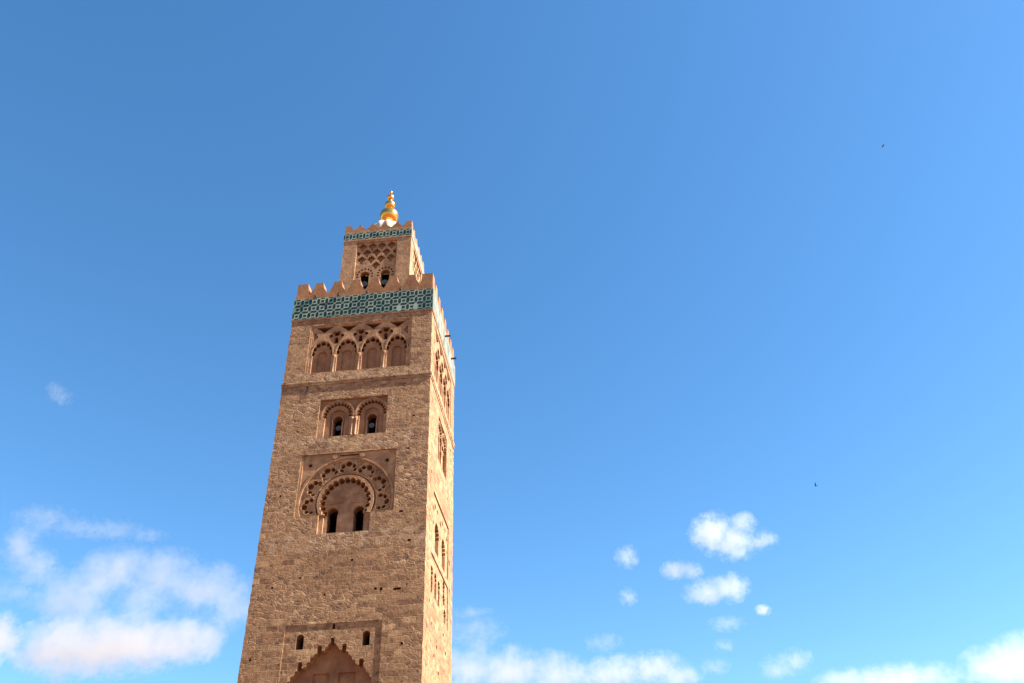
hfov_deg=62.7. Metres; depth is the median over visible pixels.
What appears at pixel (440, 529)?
cusped window
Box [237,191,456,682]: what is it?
minaret
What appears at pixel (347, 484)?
great arch window
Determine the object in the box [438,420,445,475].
twin window
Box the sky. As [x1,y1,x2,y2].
[0,0,1023,682]
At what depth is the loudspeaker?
69.25 m
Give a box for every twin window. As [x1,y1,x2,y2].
[316,395,387,437]
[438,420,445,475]
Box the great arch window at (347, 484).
[297,449,396,533]
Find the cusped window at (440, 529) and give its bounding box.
[432,495,447,576]
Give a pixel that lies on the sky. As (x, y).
(687, 281)

